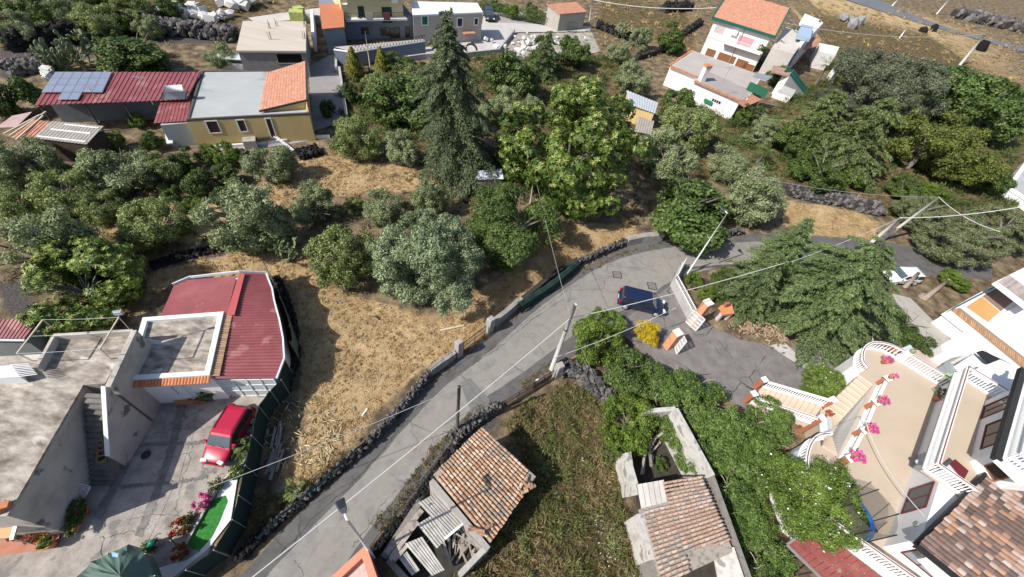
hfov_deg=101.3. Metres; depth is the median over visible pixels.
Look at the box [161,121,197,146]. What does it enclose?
grey blue annex
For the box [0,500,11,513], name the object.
chimney block
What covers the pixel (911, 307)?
side path
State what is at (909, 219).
electricity pole
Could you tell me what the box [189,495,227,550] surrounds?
artificial lawn
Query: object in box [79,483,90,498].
iron grille
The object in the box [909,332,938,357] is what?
ivy bush
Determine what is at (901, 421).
raised terrace
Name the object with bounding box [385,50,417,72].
hedge bush
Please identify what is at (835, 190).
overhead wire
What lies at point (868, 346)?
balustrade
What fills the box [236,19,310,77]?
unfinished garage
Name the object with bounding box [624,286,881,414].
driveway
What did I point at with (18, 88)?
fig tree
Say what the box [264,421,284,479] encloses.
plank pile
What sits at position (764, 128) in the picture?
olive tree
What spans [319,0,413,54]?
two storey house
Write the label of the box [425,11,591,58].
pale lane
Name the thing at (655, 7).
overhead wire
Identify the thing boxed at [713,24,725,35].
window
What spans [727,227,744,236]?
stone wall
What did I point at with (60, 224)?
olive tree
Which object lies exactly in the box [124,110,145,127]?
garden shrub
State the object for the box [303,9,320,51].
grey wall
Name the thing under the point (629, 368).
hedge bush
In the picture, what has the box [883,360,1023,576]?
balustraded house
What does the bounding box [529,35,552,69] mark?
round bush
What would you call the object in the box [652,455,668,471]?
weed bush
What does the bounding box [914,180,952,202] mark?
yellow shrub
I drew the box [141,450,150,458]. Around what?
drain cover
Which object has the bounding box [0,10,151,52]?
stone wall
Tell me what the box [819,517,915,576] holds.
balustrade
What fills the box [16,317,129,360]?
clothes line
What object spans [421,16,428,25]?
window
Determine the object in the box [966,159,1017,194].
broadleaf tree
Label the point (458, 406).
telephone pole
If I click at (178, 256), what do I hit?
stone wall
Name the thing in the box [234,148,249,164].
garden shrub
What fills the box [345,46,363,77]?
golden cypress
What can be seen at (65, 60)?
prickly pear
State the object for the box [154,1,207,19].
block heap
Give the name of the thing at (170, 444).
yard joint
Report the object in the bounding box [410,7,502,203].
conifer
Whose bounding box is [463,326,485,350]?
iron gate
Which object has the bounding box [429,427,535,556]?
tiled hut
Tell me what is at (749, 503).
thicket
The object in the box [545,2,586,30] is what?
stone hut
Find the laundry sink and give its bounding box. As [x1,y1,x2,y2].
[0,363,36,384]
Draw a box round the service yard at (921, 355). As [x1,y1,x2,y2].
[887,347,956,384]
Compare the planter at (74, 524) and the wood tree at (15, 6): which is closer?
the planter at (74, 524)
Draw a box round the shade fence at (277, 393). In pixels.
[177,360,291,576]
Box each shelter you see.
[476,169,503,188]
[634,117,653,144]
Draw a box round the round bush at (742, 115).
[735,103,765,125]
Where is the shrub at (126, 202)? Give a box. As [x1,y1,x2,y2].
[107,197,140,217]
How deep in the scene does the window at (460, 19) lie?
67.48 m
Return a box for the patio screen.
[902,345,913,350]
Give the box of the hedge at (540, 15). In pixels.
[472,0,548,24]
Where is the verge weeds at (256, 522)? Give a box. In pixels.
[243,242,662,532]
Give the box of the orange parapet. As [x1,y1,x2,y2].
[331,547,380,576]
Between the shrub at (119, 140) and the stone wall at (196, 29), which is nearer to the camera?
the shrub at (119, 140)
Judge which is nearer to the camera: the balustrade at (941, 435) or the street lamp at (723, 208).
the balustrade at (941, 435)
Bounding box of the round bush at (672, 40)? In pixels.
[656,21,686,54]
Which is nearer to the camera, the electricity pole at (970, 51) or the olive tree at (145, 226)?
the olive tree at (145, 226)
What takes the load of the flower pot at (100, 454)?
on the cement house at (64, 411)
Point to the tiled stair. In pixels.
(851, 393)
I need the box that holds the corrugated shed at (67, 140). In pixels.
[33,121,117,161]
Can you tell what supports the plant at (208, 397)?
on the yard pavement
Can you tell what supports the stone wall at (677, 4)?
on the ground at (184, 54)
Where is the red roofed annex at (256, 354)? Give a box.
[161,270,290,395]
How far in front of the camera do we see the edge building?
59.26 m
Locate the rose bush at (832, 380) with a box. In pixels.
[799,363,846,401]
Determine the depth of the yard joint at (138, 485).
24.04 m
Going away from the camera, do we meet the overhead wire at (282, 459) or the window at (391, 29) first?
the overhead wire at (282, 459)
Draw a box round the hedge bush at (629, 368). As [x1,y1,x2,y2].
[603,343,650,396]
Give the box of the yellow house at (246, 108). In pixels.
[186,60,315,148]
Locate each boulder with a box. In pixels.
[839,13,849,20]
[847,17,859,28]
[856,15,866,24]
[918,26,928,32]
[930,24,939,31]
[975,39,990,51]
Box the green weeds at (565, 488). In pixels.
[457,388,636,576]
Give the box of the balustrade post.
[896,349,916,361]
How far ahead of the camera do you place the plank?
33.37 m
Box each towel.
[366,13,372,20]
[383,12,389,19]
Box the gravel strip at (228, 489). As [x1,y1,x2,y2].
[159,470,237,576]
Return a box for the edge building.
[999,162,1023,210]
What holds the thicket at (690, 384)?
on the ground at (184, 54)
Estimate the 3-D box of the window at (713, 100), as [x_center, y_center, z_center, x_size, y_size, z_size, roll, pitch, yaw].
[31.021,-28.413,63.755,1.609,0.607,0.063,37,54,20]
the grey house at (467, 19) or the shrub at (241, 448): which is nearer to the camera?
the shrub at (241, 448)
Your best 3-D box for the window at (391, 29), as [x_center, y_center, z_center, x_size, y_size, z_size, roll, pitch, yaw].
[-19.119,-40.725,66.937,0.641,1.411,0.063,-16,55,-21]
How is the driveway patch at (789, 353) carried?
on the driveway
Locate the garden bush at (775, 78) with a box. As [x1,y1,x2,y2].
[765,65,787,86]
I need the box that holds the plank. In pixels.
[440,324,463,330]
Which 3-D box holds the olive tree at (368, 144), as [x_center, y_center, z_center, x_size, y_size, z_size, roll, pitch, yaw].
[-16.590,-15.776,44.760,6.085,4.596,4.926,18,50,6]
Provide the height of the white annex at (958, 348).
2.600 m
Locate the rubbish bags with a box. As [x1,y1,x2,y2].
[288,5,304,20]
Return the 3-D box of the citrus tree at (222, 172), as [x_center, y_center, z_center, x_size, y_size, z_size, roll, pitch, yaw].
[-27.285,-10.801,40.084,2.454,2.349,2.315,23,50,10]
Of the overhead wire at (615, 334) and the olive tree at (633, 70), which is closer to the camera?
the overhead wire at (615, 334)
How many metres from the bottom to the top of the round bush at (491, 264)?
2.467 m
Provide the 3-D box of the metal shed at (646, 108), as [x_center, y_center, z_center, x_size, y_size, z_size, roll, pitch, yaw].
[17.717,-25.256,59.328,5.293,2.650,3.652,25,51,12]
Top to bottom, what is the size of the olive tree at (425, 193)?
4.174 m
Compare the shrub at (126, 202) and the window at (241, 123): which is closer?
the shrub at (126, 202)
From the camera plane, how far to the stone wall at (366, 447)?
24.77 m
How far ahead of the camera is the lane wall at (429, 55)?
64.05 m
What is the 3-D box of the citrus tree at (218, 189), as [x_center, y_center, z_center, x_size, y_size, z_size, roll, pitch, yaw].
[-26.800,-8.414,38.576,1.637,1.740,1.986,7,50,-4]
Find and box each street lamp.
[334,497,375,558]
[687,205,727,273]
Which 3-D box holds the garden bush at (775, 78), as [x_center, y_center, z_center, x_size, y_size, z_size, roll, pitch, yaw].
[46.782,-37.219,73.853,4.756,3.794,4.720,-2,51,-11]
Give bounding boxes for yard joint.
[119,475,207,488]
[138,440,205,446]
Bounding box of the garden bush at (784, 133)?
[772,122,819,157]
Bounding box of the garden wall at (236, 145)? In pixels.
[215,134,329,148]
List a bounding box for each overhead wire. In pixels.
[120,387,457,519]
[252,319,568,576]
[464,357,555,385]
[536,181,569,313]
[557,308,674,356]
[571,321,601,392]
[573,261,788,317]
[596,0,715,8]
[755,176,911,196]
[788,23,983,36]
[792,218,899,261]
[864,416,923,515]
[901,206,1023,217]
[939,197,999,231]
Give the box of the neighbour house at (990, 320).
[931,268,1023,367]
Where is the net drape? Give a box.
[518,261,579,313]
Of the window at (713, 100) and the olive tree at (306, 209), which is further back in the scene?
the window at (713, 100)
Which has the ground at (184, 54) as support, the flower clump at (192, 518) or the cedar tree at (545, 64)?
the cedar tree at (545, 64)
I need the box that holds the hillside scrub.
[0,0,1023,80]
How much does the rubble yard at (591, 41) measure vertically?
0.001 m
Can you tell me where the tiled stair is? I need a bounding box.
[749,375,871,455]
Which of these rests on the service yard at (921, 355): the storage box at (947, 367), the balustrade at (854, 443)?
the storage box at (947, 367)
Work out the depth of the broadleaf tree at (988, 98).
66.59 m
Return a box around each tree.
[0,0,34,23]
[0,8,47,44]
[0,22,6,45]
[0,75,42,118]
[0,135,64,188]
[0,184,45,221]
[0,203,100,296]
[15,233,146,340]
[17,0,50,14]
[17,167,103,217]
[25,3,64,25]
[29,9,53,21]
[42,0,75,19]
[58,0,97,14]
[60,17,87,40]
[66,1,124,40]
[69,188,124,229]
[73,147,156,198]
[88,0,120,14]
[91,31,170,71]
[103,11,130,32]
[105,24,127,37]
[108,0,154,14]
[113,195,196,251]
[119,8,143,32]
[129,150,185,193]
[130,13,166,39]
[152,0,185,18]
[158,185,185,202]
[166,145,201,175]
[179,167,213,197]
[188,177,299,255]
[201,40,234,69]
[207,162,238,186]
[208,186,225,205]
[211,139,240,164]
[238,145,298,184]
[289,178,341,227]
[302,223,376,288]
[327,114,383,160]
[360,69,394,101]
[361,73,432,128]
[361,188,403,228]
[365,208,484,315]
[383,128,417,166]
[397,62,432,85]
[409,176,450,215]
[458,164,486,183]
[462,181,564,272]
[478,104,491,125]
[484,49,541,98]
[484,138,499,157]
[488,85,521,120]
[495,74,654,220]
[518,93,545,123]
[521,147,551,182]
[528,30,562,82]
[606,39,630,62]
[611,58,654,93]
[629,26,653,51]
[634,127,700,183]
[648,173,732,255]
[658,103,718,155]
[659,88,696,109]
[705,141,749,184]
[712,253,787,329]
[715,162,788,226]
[724,222,812,310]
[741,234,904,367]
[742,113,779,145]
[750,217,816,271]
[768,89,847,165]
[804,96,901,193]
[883,109,980,172]
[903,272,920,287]
[909,205,1011,267]
[916,125,1011,186]
[924,279,950,300]
[925,65,1023,142]
[963,204,1023,252]
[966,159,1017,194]
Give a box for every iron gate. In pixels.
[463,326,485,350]
[502,382,534,408]
[533,370,553,388]
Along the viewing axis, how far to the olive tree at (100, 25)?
53.70 m
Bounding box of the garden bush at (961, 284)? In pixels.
[938,267,973,292]
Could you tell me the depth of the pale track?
67.01 m
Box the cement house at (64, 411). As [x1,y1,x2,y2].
[0,329,160,540]
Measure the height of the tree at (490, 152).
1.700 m
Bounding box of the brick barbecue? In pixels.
[713,301,733,320]
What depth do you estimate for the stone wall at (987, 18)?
128.28 m
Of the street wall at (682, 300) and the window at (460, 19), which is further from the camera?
the window at (460, 19)
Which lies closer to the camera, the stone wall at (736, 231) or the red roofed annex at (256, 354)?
the red roofed annex at (256, 354)
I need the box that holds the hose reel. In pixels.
[144,533,161,552]
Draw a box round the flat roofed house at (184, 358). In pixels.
[132,311,231,402]
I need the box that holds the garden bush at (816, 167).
[787,146,849,192]
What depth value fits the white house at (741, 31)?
74.47 m
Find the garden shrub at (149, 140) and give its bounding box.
[139,130,165,149]
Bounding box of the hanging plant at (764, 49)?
[756,44,766,51]
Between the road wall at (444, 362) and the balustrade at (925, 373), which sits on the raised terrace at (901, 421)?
the balustrade at (925, 373)
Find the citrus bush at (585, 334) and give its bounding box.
[572,316,624,368]
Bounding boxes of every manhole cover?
[612,271,621,278]
[647,282,656,289]
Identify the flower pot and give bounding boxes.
[4,535,26,542]
[22,533,41,544]
[35,534,57,550]
[75,506,89,516]
[95,456,107,462]
[96,450,104,455]
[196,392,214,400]
[825,409,834,416]
[850,449,867,463]
[864,422,880,433]
[876,395,891,404]
[880,355,894,363]
[882,346,897,354]
[888,373,899,378]
[933,386,946,401]
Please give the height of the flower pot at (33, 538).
0.884 m
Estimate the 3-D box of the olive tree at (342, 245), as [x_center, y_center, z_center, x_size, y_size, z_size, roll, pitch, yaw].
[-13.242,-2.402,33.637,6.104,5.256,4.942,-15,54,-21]
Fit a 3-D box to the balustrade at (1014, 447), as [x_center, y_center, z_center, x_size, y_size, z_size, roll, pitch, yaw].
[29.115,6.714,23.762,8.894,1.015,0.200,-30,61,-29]
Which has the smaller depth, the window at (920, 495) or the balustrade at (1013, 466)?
the balustrade at (1013, 466)
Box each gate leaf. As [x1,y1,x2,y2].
[674,329,686,353]
[685,309,705,330]
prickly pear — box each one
[27,28,104,71]
[34,42,74,71]
[267,236,297,262]
[614,19,633,39]
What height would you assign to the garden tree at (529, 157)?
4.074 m
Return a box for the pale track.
[249,8,319,20]
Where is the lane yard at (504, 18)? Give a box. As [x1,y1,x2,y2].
[486,14,545,23]
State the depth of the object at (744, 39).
76.06 m
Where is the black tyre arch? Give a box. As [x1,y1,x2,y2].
[466,43,477,50]
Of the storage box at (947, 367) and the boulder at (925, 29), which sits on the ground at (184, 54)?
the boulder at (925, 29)
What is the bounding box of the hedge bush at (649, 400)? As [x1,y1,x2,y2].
[633,393,650,405]
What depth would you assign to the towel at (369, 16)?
62.96 m
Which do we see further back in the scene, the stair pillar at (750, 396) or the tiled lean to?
the tiled lean to
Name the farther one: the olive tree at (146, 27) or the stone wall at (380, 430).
the olive tree at (146, 27)
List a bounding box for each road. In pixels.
[239,234,991,576]
[848,0,1023,51]
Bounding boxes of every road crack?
[281,405,421,552]
[439,295,567,378]
[475,265,654,358]
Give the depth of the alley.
54.43 m
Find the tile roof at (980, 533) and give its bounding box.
[912,472,1023,576]
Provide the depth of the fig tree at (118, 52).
49.42 m
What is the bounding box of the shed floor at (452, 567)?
[393,509,476,576]
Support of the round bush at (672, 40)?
on the ground at (184, 54)
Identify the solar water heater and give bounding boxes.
[160,85,190,99]
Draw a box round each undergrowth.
[1,51,999,283]
[335,50,1023,223]
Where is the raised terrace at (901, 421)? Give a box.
[769,350,940,576]
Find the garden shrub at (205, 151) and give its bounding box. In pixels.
[198,143,221,163]
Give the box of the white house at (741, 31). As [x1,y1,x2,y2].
[663,0,838,118]
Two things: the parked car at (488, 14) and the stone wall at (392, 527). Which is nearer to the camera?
the stone wall at (392, 527)
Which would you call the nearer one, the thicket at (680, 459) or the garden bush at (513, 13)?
the thicket at (680, 459)
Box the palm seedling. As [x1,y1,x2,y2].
[277,478,306,507]
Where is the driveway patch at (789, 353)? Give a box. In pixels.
[770,342,808,367]
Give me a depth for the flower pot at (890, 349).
35.29 m
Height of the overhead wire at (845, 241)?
2.314 m
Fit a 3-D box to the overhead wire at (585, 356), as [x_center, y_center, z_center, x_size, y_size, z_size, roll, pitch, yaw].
[5.057,4.687,28.413,4.187,5.171,0.025,34,53,18]
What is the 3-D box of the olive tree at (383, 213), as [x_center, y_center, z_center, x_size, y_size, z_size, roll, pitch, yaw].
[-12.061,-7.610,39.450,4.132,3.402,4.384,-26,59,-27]
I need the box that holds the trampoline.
[822,484,899,542]
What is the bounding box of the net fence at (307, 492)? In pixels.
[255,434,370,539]
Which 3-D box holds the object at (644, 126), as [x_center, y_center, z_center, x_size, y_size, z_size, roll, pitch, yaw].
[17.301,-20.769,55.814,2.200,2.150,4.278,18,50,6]
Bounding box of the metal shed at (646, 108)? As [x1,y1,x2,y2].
[624,90,657,124]
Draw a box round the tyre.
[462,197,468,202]
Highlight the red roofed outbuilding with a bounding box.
[35,72,200,130]
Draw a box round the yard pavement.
[0,396,265,576]
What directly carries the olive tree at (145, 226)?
on the ground at (184, 54)
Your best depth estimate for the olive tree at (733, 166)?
50.65 m
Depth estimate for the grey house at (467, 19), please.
67.25 m
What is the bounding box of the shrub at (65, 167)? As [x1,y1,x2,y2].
[40,159,74,181]
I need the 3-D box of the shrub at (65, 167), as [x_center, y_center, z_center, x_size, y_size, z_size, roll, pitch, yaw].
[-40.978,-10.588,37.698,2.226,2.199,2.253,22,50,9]
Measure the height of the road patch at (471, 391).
0.001 m
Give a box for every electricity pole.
[870,217,901,242]
[883,197,939,239]
[959,34,985,64]
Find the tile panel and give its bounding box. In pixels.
[913,452,925,465]
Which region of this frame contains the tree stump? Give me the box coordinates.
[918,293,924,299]
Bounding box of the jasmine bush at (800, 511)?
[761,449,869,553]
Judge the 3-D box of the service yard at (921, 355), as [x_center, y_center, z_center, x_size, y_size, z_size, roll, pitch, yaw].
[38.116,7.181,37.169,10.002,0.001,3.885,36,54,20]
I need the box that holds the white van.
[216,53,243,69]
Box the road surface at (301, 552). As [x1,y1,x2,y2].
[267,242,810,576]
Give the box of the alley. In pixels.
[309,54,344,130]
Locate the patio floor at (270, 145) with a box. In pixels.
[209,134,318,149]
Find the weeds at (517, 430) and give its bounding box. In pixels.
[237,379,637,576]
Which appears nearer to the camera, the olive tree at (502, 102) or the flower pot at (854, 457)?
the flower pot at (854, 457)
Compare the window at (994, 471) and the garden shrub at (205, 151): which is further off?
the garden shrub at (205, 151)
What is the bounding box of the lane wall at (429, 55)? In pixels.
[335,29,514,116]
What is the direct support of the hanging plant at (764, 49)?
attached to the white house at (741, 31)
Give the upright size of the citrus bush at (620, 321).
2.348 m
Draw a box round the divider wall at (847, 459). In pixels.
[836,375,892,466]
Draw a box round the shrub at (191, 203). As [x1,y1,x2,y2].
[180,197,202,214]
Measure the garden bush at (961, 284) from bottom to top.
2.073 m
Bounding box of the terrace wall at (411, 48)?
[334,35,425,64]
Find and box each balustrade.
[750,397,818,423]
[762,381,830,405]
[796,432,830,483]
[819,416,832,439]
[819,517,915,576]
[841,433,863,457]
[852,341,905,373]
[855,405,875,430]
[867,380,887,403]
[901,355,950,385]
[922,365,969,468]
[923,464,978,494]
[967,365,1008,397]
[1003,383,1023,459]
[1003,454,1023,475]
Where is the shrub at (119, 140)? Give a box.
[106,130,125,149]
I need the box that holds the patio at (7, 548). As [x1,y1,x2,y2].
[0,534,58,555]
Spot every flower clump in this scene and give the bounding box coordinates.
[140,539,152,552]
[166,515,189,537]
[168,541,188,561]
[179,510,197,525]
[190,491,212,511]
[207,476,225,491]
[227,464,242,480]
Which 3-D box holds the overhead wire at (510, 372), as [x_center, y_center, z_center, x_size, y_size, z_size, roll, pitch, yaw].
[0.059,5.041,25.853,7.513,2.741,0.018,-22,57,-25]
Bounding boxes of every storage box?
[932,361,956,377]
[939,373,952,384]
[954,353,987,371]
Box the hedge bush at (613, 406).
[598,391,659,456]
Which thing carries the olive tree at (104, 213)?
on the ground at (184, 54)
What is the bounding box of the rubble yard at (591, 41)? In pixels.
[500,32,599,58]
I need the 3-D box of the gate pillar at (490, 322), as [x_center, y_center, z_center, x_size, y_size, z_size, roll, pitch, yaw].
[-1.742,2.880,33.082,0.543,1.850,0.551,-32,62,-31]
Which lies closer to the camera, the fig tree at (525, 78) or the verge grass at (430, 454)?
the verge grass at (430, 454)
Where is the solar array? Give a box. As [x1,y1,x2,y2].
[42,72,111,99]
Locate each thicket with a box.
[654,401,681,450]
[655,365,727,442]
[670,410,737,478]
[685,380,765,463]
[701,438,768,519]
[719,483,775,560]
[724,429,781,479]
[732,514,798,576]
[740,394,797,449]
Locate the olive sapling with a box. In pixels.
[342,195,363,215]
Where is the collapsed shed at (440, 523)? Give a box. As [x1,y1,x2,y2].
[381,493,492,576]
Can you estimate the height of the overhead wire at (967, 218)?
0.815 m
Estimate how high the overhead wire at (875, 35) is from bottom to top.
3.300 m
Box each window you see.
[169,386,181,394]
[204,120,222,133]
[236,119,248,131]
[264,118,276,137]
[357,6,364,21]
[361,27,368,33]
[380,27,384,35]
[381,7,392,22]
[385,27,389,35]
[390,28,393,37]
[394,27,399,37]
[405,26,409,37]
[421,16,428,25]
[457,17,462,26]
[474,17,478,25]
[711,97,721,104]
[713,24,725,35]
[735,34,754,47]
[900,481,934,513]
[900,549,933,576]
[979,418,1001,449]
[980,395,1008,418]
[984,462,1009,481]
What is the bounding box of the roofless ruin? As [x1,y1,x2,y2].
[615,406,750,576]
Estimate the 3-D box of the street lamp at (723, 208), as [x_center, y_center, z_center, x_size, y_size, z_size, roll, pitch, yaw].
[17.336,-4.082,38.198,0.400,8.200,0.826,-30,61,-30]
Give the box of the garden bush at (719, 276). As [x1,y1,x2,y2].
[709,266,750,309]
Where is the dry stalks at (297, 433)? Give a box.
[263,398,342,469]
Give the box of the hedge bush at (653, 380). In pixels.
[636,358,679,402]
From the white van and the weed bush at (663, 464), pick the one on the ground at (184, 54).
the white van
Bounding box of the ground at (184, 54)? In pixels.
[0,0,1023,576]
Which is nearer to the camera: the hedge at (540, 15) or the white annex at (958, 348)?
the white annex at (958, 348)
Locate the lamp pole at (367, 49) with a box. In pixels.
[365,32,369,65]
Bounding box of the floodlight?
[112,309,123,316]
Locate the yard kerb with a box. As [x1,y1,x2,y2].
[176,465,240,561]
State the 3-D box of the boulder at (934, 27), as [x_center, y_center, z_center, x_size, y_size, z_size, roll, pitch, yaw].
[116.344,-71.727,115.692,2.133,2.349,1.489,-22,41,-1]
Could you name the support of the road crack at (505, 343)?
on the road surface at (301, 552)
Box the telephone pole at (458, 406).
[455,385,460,428]
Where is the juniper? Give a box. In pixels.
[890,190,947,228]
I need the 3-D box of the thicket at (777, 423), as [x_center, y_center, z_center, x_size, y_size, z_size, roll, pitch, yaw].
[18.880,9.650,30.375,4.409,2.181,3.892,-29,60,-29]
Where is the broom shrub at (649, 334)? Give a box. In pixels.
[633,319,660,346]
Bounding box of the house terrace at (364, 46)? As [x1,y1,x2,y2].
[336,39,422,50]
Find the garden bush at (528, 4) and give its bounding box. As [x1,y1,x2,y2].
[525,2,537,17]
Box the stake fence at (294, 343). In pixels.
[165,259,300,363]
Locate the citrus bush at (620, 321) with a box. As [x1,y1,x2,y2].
[587,305,626,342]
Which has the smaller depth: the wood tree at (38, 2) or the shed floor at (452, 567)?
the shed floor at (452, 567)
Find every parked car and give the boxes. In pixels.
[199,403,255,467]
[483,5,495,21]
[617,286,665,316]
[883,267,925,285]
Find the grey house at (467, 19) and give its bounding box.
[411,1,482,44]
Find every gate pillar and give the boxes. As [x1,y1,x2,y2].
[454,338,463,358]
[485,315,495,334]
[552,361,564,379]
[663,328,683,350]
[687,298,713,327]
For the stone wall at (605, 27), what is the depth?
81.18 m
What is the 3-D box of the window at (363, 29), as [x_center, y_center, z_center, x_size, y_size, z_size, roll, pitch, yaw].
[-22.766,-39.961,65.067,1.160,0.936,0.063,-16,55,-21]
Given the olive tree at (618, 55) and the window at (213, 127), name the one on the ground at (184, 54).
the olive tree at (618, 55)
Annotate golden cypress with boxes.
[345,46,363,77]
[373,46,388,70]
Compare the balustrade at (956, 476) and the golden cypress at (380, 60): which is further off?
the golden cypress at (380, 60)
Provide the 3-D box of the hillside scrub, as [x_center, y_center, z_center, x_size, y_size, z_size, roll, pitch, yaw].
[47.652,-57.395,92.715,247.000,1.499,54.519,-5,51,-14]
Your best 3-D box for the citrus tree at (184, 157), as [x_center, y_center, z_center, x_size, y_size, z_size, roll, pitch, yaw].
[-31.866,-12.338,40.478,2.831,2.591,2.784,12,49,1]
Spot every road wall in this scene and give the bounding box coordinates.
[429,350,455,375]
[494,296,522,327]
[521,257,577,298]
[625,232,664,245]
[682,261,746,269]
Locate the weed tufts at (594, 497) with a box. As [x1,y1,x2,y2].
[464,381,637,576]
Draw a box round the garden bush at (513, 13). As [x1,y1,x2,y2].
[503,4,518,18]
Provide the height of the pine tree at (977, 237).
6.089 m
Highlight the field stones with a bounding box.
[156,151,636,455]
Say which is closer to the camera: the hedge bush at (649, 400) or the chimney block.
the chimney block
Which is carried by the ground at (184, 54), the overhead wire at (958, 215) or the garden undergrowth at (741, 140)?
the garden undergrowth at (741, 140)
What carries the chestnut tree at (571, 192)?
on the ground at (184, 54)
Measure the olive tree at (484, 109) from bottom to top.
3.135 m
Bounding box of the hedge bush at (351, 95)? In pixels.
[341,77,364,103]
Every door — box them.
[179,385,200,398]
[217,378,276,395]
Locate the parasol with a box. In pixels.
[77,544,165,576]
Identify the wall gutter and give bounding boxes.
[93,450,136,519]
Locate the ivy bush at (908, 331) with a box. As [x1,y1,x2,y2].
[880,311,929,346]
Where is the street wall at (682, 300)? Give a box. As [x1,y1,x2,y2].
[670,258,696,319]
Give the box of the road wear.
[291,249,810,576]
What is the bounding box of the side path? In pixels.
[892,294,949,349]
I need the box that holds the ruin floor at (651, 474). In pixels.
[631,427,716,576]
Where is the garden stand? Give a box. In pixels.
[168,534,187,551]
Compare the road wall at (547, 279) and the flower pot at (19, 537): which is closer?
the flower pot at (19, 537)
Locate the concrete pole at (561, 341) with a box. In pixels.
[549,303,577,370]
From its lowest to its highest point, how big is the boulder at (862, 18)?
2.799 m
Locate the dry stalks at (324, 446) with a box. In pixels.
[293,410,343,476]
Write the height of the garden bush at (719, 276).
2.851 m
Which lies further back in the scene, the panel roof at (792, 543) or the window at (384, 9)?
the window at (384, 9)
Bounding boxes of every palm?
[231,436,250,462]
[753,143,776,162]
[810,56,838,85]
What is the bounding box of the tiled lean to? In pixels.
[0,111,49,151]
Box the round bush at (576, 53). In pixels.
[554,34,591,66]
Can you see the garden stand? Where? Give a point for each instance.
(172, 540)
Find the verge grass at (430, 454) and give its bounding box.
[274,361,551,536]
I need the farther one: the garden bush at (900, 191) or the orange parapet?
the garden bush at (900, 191)
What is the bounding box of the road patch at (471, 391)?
[460,378,489,414]
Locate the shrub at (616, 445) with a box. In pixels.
[604,423,637,458]
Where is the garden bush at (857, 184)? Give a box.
[840,165,870,187]
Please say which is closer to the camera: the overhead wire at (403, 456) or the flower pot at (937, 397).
the overhead wire at (403, 456)
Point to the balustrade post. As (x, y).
(904, 356)
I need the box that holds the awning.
[0,526,36,544]
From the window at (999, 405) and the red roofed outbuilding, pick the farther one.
the red roofed outbuilding
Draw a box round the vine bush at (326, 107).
[319,99,335,117]
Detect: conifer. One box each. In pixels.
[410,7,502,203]
[805,86,863,126]
[828,45,954,126]
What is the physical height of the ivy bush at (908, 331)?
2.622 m
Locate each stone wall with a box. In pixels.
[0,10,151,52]
[0,53,61,76]
[148,244,224,269]
[152,16,238,42]
[233,516,279,562]
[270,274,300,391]
[271,439,371,525]
[293,143,323,159]
[366,369,431,445]
[370,516,402,556]
[400,442,458,518]
[441,175,477,196]
[448,401,501,444]
[556,357,616,403]
[577,238,627,265]
[595,19,632,40]
[633,18,704,60]
[659,0,694,13]
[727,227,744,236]
[782,182,887,216]
[950,5,1023,33]
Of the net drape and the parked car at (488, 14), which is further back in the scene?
the parked car at (488, 14)
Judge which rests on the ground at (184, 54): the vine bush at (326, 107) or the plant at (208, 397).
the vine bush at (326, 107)
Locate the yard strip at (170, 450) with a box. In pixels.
[135,404,186,536]
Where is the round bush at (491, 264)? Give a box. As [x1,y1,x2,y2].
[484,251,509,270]
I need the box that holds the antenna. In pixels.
[131,76,153,104]
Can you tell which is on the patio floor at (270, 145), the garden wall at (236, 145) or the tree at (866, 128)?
the garden wall at (236, 145)
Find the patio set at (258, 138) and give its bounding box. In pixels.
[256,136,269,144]
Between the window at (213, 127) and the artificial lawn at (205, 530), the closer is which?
the artificial lawn at (205, 530)
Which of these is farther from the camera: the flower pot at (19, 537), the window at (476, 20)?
the window at (476, 20)
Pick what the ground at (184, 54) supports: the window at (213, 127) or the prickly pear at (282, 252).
the prickly pear at (282, 252)
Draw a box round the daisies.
[582,458,628,571]
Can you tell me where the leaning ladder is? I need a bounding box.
[274,136,293,150]
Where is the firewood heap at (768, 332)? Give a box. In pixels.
[728,310,788,353]
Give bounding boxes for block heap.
[38,65,54,79]
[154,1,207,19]
[191,8,234,21]
[215,0,267,10]
[483,30,585,56]
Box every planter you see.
[63,495,89,539]
[174,398,206,404]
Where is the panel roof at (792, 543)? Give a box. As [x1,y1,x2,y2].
[778,533,880,576]
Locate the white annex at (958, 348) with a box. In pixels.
[931,332,1012,364]
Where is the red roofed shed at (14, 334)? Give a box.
[0,319,52,355]
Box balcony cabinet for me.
[932,459,967,483]
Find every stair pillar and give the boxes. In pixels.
[742,390,758,403]
[753,376,768,389]
[794,414,826,435]
[822,396,838,408]
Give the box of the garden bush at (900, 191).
[885,173,921,199]

